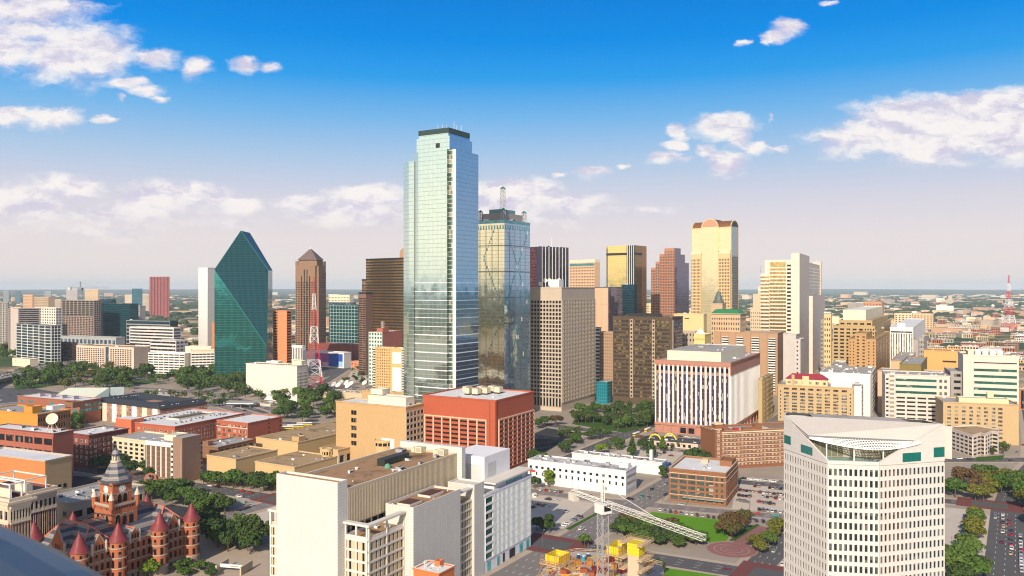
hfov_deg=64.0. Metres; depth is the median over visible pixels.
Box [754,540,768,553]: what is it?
tree
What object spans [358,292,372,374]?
brown tower
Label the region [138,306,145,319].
tower
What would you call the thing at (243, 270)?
faceted tower
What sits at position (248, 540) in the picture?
tree
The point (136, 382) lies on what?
lawn
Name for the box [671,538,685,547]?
tree
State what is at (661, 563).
tree
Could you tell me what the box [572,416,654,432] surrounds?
lawn
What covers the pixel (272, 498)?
crossing
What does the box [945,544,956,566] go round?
tree
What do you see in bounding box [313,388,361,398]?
dish platform
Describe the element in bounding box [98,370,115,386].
tree
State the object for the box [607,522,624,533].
tree
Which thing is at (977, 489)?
tree
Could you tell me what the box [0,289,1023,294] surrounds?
hills
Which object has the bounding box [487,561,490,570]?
window
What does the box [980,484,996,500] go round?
tree
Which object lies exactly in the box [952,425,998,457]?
parking garage
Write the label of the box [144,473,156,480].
brick arch
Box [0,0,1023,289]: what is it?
sky
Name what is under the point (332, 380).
pavement
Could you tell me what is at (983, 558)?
tree
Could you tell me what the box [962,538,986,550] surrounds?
tree
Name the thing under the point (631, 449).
tree
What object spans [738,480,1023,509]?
road
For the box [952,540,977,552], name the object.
tree
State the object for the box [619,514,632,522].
tree
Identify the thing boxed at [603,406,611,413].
tree
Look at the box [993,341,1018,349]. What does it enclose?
building
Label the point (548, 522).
tree
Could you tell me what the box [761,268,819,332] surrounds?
window
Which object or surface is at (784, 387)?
window
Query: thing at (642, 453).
car park
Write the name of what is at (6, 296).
distant tower
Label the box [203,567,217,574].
tree
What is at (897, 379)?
window
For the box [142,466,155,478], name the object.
tree
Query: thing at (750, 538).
tree
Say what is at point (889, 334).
window
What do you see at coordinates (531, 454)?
tree
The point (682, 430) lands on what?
window
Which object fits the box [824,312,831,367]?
side tower
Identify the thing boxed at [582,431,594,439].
tree
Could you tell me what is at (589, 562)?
site container
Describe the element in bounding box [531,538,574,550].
crossing
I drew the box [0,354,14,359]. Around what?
lawn
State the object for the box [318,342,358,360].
block
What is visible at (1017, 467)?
pavement
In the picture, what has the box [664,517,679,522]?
tree
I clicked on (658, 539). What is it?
tree
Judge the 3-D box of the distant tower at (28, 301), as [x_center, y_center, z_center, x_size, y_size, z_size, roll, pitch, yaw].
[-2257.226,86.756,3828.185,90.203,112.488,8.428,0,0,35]
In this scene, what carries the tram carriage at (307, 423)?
on the road at (551, 438)
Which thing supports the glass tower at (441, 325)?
on the ground at (666, 546)
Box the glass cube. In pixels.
[596,380,612,403]
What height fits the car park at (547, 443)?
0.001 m
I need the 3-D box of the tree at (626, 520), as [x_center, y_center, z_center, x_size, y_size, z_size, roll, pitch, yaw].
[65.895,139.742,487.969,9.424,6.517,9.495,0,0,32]
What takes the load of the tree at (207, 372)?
on the ground at (666, 546)
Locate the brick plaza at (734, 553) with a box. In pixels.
[707,542,755,556]
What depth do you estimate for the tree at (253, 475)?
582.41 m
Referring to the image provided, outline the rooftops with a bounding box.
[0,292,1023,332]
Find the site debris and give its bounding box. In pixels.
[537,556,656,575]
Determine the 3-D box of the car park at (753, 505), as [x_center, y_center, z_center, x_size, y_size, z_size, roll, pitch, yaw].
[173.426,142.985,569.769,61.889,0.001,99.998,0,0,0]
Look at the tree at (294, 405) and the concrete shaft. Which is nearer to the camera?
the concrete shaft
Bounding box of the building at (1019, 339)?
[1014,337,1023,341]
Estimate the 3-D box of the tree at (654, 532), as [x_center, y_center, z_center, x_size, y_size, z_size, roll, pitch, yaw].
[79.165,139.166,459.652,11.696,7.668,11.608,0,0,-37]
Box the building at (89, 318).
[62,300,100,335]
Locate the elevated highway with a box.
[0,343,294,381]
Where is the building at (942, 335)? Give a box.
[929,333,955,337]
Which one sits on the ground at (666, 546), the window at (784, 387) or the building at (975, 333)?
the building at (975, 333)
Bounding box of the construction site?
[537,548,663,575]
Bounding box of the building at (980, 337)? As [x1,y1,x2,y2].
[973,336,988,339]
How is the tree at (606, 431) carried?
on the ground at (666, 546)
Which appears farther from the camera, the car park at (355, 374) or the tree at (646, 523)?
the car park at (355, 374)
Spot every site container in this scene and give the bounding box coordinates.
[560,568,568,573]
[568,564,575,570]
[574,559,581,564]
[580,567,587,573]
[585,559,593,565]
[589,570,594,575]
[606,556,613,562]
[607,570,615,575]
[611,562,616,568]
[617,567,626,573]
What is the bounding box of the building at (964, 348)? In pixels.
[961,345,978,351]
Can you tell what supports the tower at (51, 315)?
on the ground at (666, 546)
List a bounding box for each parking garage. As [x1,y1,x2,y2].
[148,352,190,373]
[191,349,213,367]
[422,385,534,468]
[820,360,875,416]
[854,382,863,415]
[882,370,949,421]
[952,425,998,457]
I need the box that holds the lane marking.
[993,493,1019,574]
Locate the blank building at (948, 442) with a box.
[945,426,952,458]
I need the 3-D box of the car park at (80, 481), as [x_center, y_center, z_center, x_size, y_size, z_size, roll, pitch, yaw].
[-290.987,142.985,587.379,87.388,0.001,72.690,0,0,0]
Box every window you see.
[31,509,54,534]
[49,414,69,427]
[55,326,60,362]
[63,301,100,335]
[78,347,142,364]
[127,321,169,324]
[127,325,169,326]
[296,273,325,349]
[357,481,525,575]
[366,259,400,330]
[377,349,384,387]
[486,496,492,503]
[486,504,492,511]
[486,511,492,519]
[486,519,492,527]
[486,527,492,535]
[486,535,492,542]
[486,543,492,550]
[486,551,492,558]
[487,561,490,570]
[509,412,532,464]
[509,547,514,557]
[519,542,522,552]
[530,249,534,285]
[531,300,594,400]
[570,267,592,285]
[614,320,666,397]
[651,251,671,315]
[671,469,735,498]
[680,427,685,432]
[688,428,693,433]
[694,259,722,312]
[712,318,719,343]
[742,432,784,464]
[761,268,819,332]
[780,387,850,417]
[785,454,942,575]
[834,323,873,360]
[850,334,889,400]
[896,378,936,381]
[896,384,936,388]
[896,391,936,394]
[947,408,1001,438]
[974,362,1016,363]
[974,368,1016,371]
[974,375,1016,378]
[974,381,1016,384]
[974,387,1016,391]
[974,394,1016,397]
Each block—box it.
[16,323,60,363]
[61,335,124,344]
[61,342,77,361]
[116,408,244,439]
[126,319,177,344]
[129,326,180,345]
[150,339,187,351]
[185,345,211,351]
[203,437,254,463]
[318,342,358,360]
[329,295,353,301]
[329,302,355,335]
[335,387,423,459]
[351,360,358,369]
[369,321,401,384]
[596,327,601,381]
[654,343,759,435]
[674,313,706,332]
[683,330,696,346]
[694,329,711,343]
[710,309,746,343]
[714,331,783,395]
[758,373,772,422]
[890,351,915,367]
[899,356,927,370]
[924,348,959,369]
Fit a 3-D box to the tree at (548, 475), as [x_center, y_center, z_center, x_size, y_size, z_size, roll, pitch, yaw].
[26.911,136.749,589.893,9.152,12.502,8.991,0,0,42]
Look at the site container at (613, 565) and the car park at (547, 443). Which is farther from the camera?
the car park at (547, 443)
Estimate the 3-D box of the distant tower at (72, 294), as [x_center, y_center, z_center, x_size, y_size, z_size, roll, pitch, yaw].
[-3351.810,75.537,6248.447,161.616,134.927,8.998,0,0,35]
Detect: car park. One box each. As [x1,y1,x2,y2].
[0,387,57,404]
[72,476,145,495]
[150,392,186,396]
[225,400,294,413]
[321,367,342,377]
[347,370,368,383]
[531,494,594,528]
[535,428,573,452]
[611,447,682,463]
[732,477,783,512]
[945,507,989,569]
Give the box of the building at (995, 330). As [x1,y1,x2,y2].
[991,326,999,334]
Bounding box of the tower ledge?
[0,525,102,575]
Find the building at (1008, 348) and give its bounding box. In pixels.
[996,346,1014,351]
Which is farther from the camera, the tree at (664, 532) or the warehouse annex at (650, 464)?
the warehouse annex at (650, 464)
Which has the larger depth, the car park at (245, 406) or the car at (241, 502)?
the car park at (245, 406)
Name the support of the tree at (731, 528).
on the ground at (666, 546)
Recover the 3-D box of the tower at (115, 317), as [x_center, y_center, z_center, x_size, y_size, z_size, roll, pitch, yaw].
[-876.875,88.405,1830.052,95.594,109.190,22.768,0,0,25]
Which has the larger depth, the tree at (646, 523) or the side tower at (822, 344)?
the side tower at (822, 344)
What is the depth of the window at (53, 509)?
409.47 m
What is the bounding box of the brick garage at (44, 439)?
[0,413,73,481]
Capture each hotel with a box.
[373,346,403,391]
[700,422,784,467]
[778,373,854,420]
[935,392,1018,444]
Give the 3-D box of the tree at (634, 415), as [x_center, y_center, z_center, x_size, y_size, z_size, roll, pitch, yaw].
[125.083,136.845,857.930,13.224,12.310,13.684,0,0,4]
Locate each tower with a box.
[0,302,8,343]
[3,291,9,305]
[8,307,39,356]
[15,291,20,302]
[23,294,33,307]
[34,297,54,307]
[35,307,62,334]
[44,291,51,296]
[55,299,61,306]
[66,289,77,299]
[85,289,98,299]
[99,299,115,302]
[101,303,138,344]
[125,295,131,302]
[132,289,141,305]
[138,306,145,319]
[142,294,149,311]
[150,277,169,316]
[198,268,214,345]
[214,231,272,374]
[295,248,325,349]
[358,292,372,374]
[362,279,365,291]
[366,248,403,346]
[404,127,478,402]
[478,186,529,390]
[530,238,568,286]
[530,278,595,411]
[569,259,599,286]
[595,286,622,330]
[599,331,612,397]
[606,245,646,312]
[612,313,682,403]
[622,284,636,314]
[647,303,650,312]
[651,248,688,315]
[691,219,738,332]
[711,290,725,312]
[761,253,824,373]
[784,412,944,575]
[821,319,823,369]
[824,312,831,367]
[832,306,890,361]
[848,327,889,405]
[863,301,883,314]
[890,319,924,367]
[894,313,912,324]
[913,313,933,327]
[919,335,926,356]
[944,367,961,396]
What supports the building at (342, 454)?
on the ground at (666, 546)
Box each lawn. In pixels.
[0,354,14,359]
[12,380,59,389]
[90,378,163,385]
[137,371,162,377]
[188,505,222,512]
[191,375,244,385]
[566,513,596,529]
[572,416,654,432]
[641,512,729,541]
[664,568,717,575]
[729,524,759,540]
[945,487,964,490]
[976,455,1004,460]
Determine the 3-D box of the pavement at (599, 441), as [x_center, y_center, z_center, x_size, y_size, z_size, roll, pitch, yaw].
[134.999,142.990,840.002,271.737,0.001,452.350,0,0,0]
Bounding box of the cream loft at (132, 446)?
[112,431,167,470]
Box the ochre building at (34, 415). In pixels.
[0,400,84,428]
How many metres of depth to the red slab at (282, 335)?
1325.97 m
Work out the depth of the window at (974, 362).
807.98 m
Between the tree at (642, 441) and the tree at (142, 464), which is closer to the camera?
the tree at (142, 464)
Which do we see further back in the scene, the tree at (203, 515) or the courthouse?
the tree at (203, 515)
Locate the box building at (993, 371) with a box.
[958,350,1018,403]
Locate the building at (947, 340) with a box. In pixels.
[937,338,953,342]
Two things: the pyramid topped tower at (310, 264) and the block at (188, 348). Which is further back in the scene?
the pyramid topped tower at (310, 264)
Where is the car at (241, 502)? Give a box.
[236,500,244,503]
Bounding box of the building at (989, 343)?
[985,340,1017,345]
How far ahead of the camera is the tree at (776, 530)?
467.25 m
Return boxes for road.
[0,379,166,387]
[0,391,241,404]
[74,466,737,575]
[84,383,275,410]
[207,367,332,406]
[207,403,256,413]
[221,503,274,518]
[282,422,574,440]
[307,368,349,387]
[490,415,783,575]
[525,424,654,473]
[531,489,783,518]
[535,423,645,437]
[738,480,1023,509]
[748,528,783,565]
[944,458,1023,461]
[982,410,1023,575]
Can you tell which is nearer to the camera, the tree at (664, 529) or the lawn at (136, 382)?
the tree at (664, 529)
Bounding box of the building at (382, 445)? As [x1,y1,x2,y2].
[374,439,389,452]
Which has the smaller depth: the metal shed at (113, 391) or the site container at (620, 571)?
the site container at (620, 571)
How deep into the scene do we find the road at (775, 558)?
439.91 m
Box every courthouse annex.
[0,470,61,534]
[0,478,36,537]
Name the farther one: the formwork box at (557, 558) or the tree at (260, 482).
the tree at (260, 482)
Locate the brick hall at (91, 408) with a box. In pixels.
[17,393,101,423]
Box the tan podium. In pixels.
[362,389,403,397]
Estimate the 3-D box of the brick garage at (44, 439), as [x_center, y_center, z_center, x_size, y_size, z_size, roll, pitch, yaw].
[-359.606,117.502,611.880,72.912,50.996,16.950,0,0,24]
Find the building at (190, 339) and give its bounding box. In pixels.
[187,337,197,341]
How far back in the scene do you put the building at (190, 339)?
2187.60 m
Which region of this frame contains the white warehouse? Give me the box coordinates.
[527,454,636,494]
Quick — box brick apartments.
[101,393,207,421]
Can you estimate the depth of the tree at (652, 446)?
686.81 m
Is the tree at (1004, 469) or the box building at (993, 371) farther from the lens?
the box building at (993, 371)
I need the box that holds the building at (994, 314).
[991,313,998,316]
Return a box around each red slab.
[212,322,213,348]
[272,310,291,363]
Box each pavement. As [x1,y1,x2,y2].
[0,390,226,405]
[74,466,734,575]
[76,384,275,412]
[207,368,321,407]
[209,404,261,413]
[221,502,275,518]
[263,369,351,399]
[282,421,322,425]
[482,412,777,575]
[531,488,783,519]
[535,422,646,438]
[560,427,654,456]
[723,539,783,575]
[944,457,1023,462]
[945,497,966,506]
[973,410,1023,575]
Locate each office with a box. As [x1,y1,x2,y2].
[57,482,144,524]
[76,344,149,368]
[145,432,202,480]
[292,345,305,359]
[330,305,358,342]
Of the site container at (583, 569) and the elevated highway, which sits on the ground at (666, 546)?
the elevated highway
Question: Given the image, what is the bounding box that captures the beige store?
[256,401,279,406]
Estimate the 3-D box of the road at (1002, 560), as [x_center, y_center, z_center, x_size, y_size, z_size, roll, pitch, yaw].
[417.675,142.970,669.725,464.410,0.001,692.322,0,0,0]
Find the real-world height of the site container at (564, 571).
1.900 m
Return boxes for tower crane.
[68,282,105,334]
[568,483,705,575]
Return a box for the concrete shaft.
[618,533,652,575]
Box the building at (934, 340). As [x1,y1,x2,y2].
[927,338,942,343]
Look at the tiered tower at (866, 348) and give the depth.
997.61 m
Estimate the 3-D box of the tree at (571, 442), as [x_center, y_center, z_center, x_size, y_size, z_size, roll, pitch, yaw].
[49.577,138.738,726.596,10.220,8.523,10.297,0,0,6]
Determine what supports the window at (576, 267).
in the beige tower at (584, 273)
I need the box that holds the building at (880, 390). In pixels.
[877,367,943,412]
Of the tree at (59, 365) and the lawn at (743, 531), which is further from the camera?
the tree at (59, 365)
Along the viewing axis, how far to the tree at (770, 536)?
451.27 m
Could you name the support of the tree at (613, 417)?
on the ground at (666, 546)
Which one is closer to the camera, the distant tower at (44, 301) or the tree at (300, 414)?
the tree at (300, 414)
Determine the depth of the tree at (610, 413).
865.30 m
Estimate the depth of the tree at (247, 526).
450.98 m
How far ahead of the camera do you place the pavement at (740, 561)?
430.27 m
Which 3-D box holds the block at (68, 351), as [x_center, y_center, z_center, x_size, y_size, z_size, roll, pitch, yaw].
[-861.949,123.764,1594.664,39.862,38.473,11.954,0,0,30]
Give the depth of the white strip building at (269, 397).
1042.49 m
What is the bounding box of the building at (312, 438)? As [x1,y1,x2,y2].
[255,421,335,454]
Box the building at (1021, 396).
[1019,384,1023,409]
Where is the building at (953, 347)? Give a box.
[947,345,960,348]
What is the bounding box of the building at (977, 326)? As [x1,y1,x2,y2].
[955,324,980,328]
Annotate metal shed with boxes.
[58,388,108,397]
[109,387,123,395]
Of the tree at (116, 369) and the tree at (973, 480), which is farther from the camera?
the tree at (116, 369)
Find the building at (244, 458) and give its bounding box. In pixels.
[206,445,277,472]
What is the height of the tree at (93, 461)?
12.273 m
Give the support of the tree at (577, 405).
on the ground at (666, 546)
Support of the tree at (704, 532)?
on the ground at (666, 546)
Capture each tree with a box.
[26,374,39,384]
[32,369,45,383]
[40,374,54,385]
[41,367,55,381]
[45,369,61,378]
[46,361,64,369]
[56,372,72,378]
[67,361,81,367]
[70,364,86,371]
[71,411,85,418]
[71,416,82,427]
[88,456,110,472]
[95,374,110,387]
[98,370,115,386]
[99,456,111,469]
[102,366,119,380]
[110,453,130,460]
[116,370,134,385]
[119,366,132,371]
[122,460,138,474]
[136,480,148,485]
[137,459,145,468]
[138,363,155,377]
[138,558,161,575]
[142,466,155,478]
[144,483,163,501]
[152,478,171,495]
[157,487,174,502]
[163,480,186,500]
[163,492,180,505]
[164,478,186,483]
[173,558,191,567]
[175,486,192,495]
[176,566,190,569]
[176,567,192,575]
[180,367,192,373]
[180,479,194,486]
[182,490,193,498]
[182,495,201,504]
[185,487,209,498]
[190,559,209,569]
[192,376,207,383]
[193,496,214,511]
[195,368,210,374]
[198,470,210,483]
[198,511,212,534]
[200,518,226,541]
[202,471,222,486]
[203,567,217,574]
[205,526,222,546]
[206,564,216,567]
[209,491,223,509]
[210,513,225,519]
[213,495,236,513]
[215,520,242,546]
[216,475,226,487]
[216,529,237,551]
[222,468,243,487]
[223,375,238,381]
[227,513,259,524]
[233,473,247,487]
[233,517,256,532]
[237,374,245,381]
[237,529,259,550]
[238,533,261,553]
[247,471,267,487]
[248,518,269,543]
[252,476,268,492]
[265,470,279,490]
[272,393,281,399]
[274,405,293,418]
[275,393,290,401]
[277,397,289,403]
[285,402,297,414]
[292,387,306,393]
[295,411,310,421]
[296,398,310,405]
[297,404,312,410]
[302,409,315,418]
[306,393,320,406]
[309,390,322,395]
[315,383,329,396]
[317,405,324,411]
[320,408,331,418]
[322,396,334,403]
[324,402,335,415]
[327,392,341,399]
[526,448,541,457]
[531,476,541,488]
[531,517,542,530]
[535,418,542,424]
[536,519,543,530]
[540,416,550,425]
[542,514,555,532]
[543,470,554,486]
[550,415,563,421]
[558,443,570,449]
[563,440,573,449]
[568,432,581,441]
[570,435,581,443]
[571,411,584,422]
[573,403,585,409]
[577,533,591,546]
[580,405,591,409]
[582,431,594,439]
[587,412,600,422]
[588,427,602,439]
[593,403,601,412]
[594,443,606,450]
[601,414,608,425]
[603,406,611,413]
[603,429,612,437]
[606,411,617,422]
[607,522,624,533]
[609,436,624,448]
[610,414,617,424]
[612,418,624,428]
[613,404,626,416]
[614,400,624,404]
[614,517,630,522]
[616,522,638,536]
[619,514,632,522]
[620,408,631,413]
[622,414,630,427]
[626,401,632,407]
[627,413,637,424]
[627,437,636,454]
[631,529,650,539]
[632,518,640,524]
[634,418,642,426]
[636,404,643,411]
[637,438,649,450]
[637,522,656,528]
[639,519,659,526]
[641,400,650,404]
[642,404,651,411]
[642,409,651,425]
[643,528,662,542]
[646,439,655,455]
[650,534,666,545]
[650,558,666,567]
[657,517,671,525]
[658,436,667,451]
[658,465,666,478]
[661,526,673,531]
[662,531,674,541]
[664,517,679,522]
[666,520,685,528]
[667,532,685,539]
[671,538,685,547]
[678,525,695,540]
[683,447,705,455]
[688,452,703,456]
[688,535,705,544]
[690,530,708,542]
[698,451,712,457]
[714,520,726,536]
[717,511,740,519]
[719,512,739,521]
[723,517,745,535]
[724,521,742,538]
[736,508,754,517]
[740,515,751,527]
[745,534,762,547]
[751,539,765,550]
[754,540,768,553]
[760,530,777,546]
[766,518,783,533]
[767,526,781,534]
[945,477,967,497]
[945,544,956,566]
[945,550,969,565]
[946,563,972,575]
[951,466,975,479]
[951,544,977,555]
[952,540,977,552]
[954,532,978,542]
[961,516,984,527]
[961,523,975,532]
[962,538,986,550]
[963,483,984,500]
[963,557,992,575]
[966,468,982,478]
[966,476,988,495]
[966,505,980,511]
[966,508,986,519]
[966,523,986,534]
[966,566,978,575]
[968,553,993,565]
[970,464,998,472]
[977,470,998,476]
[978,475,1000,495]
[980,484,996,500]
[990,472,1014,492]
[996,467,1016,485]
[1001,470,1022,491]
[1011,481,1023,500]
[1013,489,1023,499]
[1015,470,1023,480]
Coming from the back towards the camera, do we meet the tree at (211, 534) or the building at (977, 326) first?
the building at (977, 326)
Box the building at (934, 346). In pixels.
[927,345,943,348]
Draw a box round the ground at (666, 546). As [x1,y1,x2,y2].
[0,296,1023,575]
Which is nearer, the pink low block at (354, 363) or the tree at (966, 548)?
the tree at (966, 548)
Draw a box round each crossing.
[127,470,142,473]
[127,470,143,475]
[249,493,275,504]
[261,496,275,501]
[525,532,593,552]
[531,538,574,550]
[729,560,783,575]
[747,567,783,575]
[956,497,1023,512]
[971,500,1007,508]
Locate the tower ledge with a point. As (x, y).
(22, 555)
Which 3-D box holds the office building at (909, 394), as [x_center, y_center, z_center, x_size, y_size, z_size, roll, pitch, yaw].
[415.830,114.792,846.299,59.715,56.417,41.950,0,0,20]
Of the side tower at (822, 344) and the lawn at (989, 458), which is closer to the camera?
the lawn at (989, 458)
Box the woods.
[0,293,1023,369]
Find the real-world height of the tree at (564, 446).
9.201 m
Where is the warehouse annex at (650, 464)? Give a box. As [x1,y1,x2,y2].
[571,449,670,475]
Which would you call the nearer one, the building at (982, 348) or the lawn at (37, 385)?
the lawn at (37, 385)
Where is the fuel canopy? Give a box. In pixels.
[226,401,256,407]
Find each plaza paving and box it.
[189,533,268,575]
[255,510,268,535]
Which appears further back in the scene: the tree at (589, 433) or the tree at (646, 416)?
the tree at (646, 416)
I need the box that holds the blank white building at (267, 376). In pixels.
[246,360,307,395]
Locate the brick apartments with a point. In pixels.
(134, 405)
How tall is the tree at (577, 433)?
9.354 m
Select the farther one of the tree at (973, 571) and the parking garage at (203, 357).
the parking garage at (203, 357)
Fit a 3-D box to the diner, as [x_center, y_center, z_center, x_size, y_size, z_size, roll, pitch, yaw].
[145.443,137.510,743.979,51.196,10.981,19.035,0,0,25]
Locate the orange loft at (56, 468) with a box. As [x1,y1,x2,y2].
[0,447,72,490]
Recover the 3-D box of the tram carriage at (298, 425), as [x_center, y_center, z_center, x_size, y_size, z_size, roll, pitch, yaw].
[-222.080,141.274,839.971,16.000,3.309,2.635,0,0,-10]
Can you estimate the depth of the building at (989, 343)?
2021.88 m
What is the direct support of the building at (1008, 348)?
on the ground at (666, 546)
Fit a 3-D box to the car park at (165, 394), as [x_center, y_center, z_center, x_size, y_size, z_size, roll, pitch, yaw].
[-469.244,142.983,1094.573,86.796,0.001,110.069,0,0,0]
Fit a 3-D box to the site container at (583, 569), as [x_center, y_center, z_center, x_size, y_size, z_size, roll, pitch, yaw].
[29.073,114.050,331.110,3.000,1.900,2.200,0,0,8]
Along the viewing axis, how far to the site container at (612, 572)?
326.92 m
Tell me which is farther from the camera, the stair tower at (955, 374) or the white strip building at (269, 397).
the white strip building at (269, 397)
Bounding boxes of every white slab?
[783,333,799,380]
[794,338,804,373]
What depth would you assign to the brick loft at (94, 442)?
657.59 m
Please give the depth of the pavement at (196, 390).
1121.98 m
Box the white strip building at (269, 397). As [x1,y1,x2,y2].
[264,393,297,401]
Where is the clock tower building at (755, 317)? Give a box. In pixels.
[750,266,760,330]
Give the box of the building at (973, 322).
[967,321,979,323]
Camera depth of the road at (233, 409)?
972.78 m
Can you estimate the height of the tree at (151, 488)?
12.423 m
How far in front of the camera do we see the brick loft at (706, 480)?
547.39 m
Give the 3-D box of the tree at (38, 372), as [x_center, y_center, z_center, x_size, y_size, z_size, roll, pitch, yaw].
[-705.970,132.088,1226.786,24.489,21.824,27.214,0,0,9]
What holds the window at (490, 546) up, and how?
in the court building at (405, 507)
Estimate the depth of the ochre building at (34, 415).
707.69 m
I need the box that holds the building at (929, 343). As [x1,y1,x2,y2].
[927,342,939,345]
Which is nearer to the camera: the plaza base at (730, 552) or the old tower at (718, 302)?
the plaza base at (730, 552)
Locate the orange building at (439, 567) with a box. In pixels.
[412,558,455,575]
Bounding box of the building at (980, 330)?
[971,329,990,332]
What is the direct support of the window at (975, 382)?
in the box building at (993, 371)
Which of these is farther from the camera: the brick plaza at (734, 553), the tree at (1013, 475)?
the tree at (1013, 475)
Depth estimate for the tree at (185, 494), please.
538.23 m
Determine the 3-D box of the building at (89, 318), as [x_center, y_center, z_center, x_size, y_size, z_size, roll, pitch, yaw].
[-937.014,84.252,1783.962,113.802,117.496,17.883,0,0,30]
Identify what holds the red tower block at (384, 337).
on the ground at (666, 546)
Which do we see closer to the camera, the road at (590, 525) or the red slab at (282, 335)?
the road at (590, 525)
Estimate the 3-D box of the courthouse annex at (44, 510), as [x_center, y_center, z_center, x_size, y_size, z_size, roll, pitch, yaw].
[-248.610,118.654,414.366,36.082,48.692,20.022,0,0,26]
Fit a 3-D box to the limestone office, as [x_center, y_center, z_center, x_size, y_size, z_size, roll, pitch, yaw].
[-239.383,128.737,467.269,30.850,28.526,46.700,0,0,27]
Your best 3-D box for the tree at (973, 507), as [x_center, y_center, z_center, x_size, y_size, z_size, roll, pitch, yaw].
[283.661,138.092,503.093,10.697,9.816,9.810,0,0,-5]
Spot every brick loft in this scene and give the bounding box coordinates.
[74,425,129,467]
[216,413,282,443]
[669,455,737,506]
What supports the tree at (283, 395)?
on the ground at (666, 546)
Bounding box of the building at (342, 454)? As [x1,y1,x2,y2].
[319,444,349,463]
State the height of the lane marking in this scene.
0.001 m
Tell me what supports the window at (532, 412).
in the office building at (489, 415)
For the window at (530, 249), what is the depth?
1419.78 m
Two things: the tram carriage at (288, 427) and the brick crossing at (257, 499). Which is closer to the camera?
the brick crossing at (257, 499)
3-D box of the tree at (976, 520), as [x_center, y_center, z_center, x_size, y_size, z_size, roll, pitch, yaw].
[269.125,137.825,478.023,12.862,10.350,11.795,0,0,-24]
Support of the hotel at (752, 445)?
on the ground at (666, 546)
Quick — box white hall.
[12,357,38,366]
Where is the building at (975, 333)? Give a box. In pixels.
[963,332,978,335]
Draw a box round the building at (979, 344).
[961,341,985,346]
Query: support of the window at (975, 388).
in the box building at (993, 371)
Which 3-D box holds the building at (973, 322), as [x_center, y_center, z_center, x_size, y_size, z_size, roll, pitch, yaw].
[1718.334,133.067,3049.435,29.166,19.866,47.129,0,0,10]
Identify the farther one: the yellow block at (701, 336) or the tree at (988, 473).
the yellow block at (701, 336)
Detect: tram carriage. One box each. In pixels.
[282,425,293,428]
[287,424,302,427]
[296,422,311,425]
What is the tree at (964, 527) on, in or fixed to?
on the ground at (666, 546)
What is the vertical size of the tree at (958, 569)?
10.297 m
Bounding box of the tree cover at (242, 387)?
[0,338,1009,490]
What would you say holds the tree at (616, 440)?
on the ground at (666, 546)
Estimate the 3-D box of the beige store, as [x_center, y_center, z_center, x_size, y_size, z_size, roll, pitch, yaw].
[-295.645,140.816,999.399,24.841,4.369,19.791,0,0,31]
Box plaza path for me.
[724,526,768,550]
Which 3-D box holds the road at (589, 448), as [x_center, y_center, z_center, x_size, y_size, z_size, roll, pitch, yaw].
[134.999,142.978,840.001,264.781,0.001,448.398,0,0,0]
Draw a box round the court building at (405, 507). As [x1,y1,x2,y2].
[268,440,532,575]
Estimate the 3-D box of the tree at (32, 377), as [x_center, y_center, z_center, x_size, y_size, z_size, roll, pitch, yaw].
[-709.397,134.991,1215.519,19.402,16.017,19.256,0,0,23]
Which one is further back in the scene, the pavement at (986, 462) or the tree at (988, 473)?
the pavement at (986, 462)
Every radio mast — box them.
[307,277,322,387]
[1001,275,1016,331]
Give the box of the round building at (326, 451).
[321,447,332,456]
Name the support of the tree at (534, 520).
on the ground at (666, 546)
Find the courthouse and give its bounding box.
[31,448,200,575]
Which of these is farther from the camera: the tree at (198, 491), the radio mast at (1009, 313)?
the radio mast at (1009, 313)
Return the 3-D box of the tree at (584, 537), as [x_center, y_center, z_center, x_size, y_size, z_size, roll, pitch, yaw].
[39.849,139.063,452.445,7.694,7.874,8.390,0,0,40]
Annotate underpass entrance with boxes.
[215,558,252,575]
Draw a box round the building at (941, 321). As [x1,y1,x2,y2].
[937,318,945,323]
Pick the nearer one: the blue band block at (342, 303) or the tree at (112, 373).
the tree at (112, 373)
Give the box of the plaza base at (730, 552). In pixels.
[705,542,757,557]
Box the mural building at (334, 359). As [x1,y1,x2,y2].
[303,350,350,367]
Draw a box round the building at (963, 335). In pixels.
[952,332,971,337]
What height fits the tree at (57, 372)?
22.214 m
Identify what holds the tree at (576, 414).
on the ground at (666, 546)
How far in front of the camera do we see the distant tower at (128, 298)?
5232.94 m
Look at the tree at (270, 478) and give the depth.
575.20 m
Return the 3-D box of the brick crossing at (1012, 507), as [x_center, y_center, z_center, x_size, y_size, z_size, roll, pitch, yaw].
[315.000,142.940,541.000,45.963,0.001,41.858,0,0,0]
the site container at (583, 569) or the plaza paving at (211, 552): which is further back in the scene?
the plaza paving at (211, 552)
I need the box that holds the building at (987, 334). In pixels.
[979,333,994,337]
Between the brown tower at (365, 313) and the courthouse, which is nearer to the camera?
the courthouse
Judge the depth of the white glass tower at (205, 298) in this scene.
1756.55 m
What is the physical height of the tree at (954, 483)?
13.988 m
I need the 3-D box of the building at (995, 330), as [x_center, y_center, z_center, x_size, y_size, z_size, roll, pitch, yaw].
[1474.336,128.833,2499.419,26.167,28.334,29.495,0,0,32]
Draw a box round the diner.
[644,433,700,448]
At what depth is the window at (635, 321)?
1005.80 m
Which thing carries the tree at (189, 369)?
on the ground at (666, 546)
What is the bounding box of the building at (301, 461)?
[254,451,337,486]
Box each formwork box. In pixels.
[540,549,574,568]
[601,540,627,560]
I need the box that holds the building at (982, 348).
[978,347,1002,351]
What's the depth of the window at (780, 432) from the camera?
655.28 m
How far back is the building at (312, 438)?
708.18 m

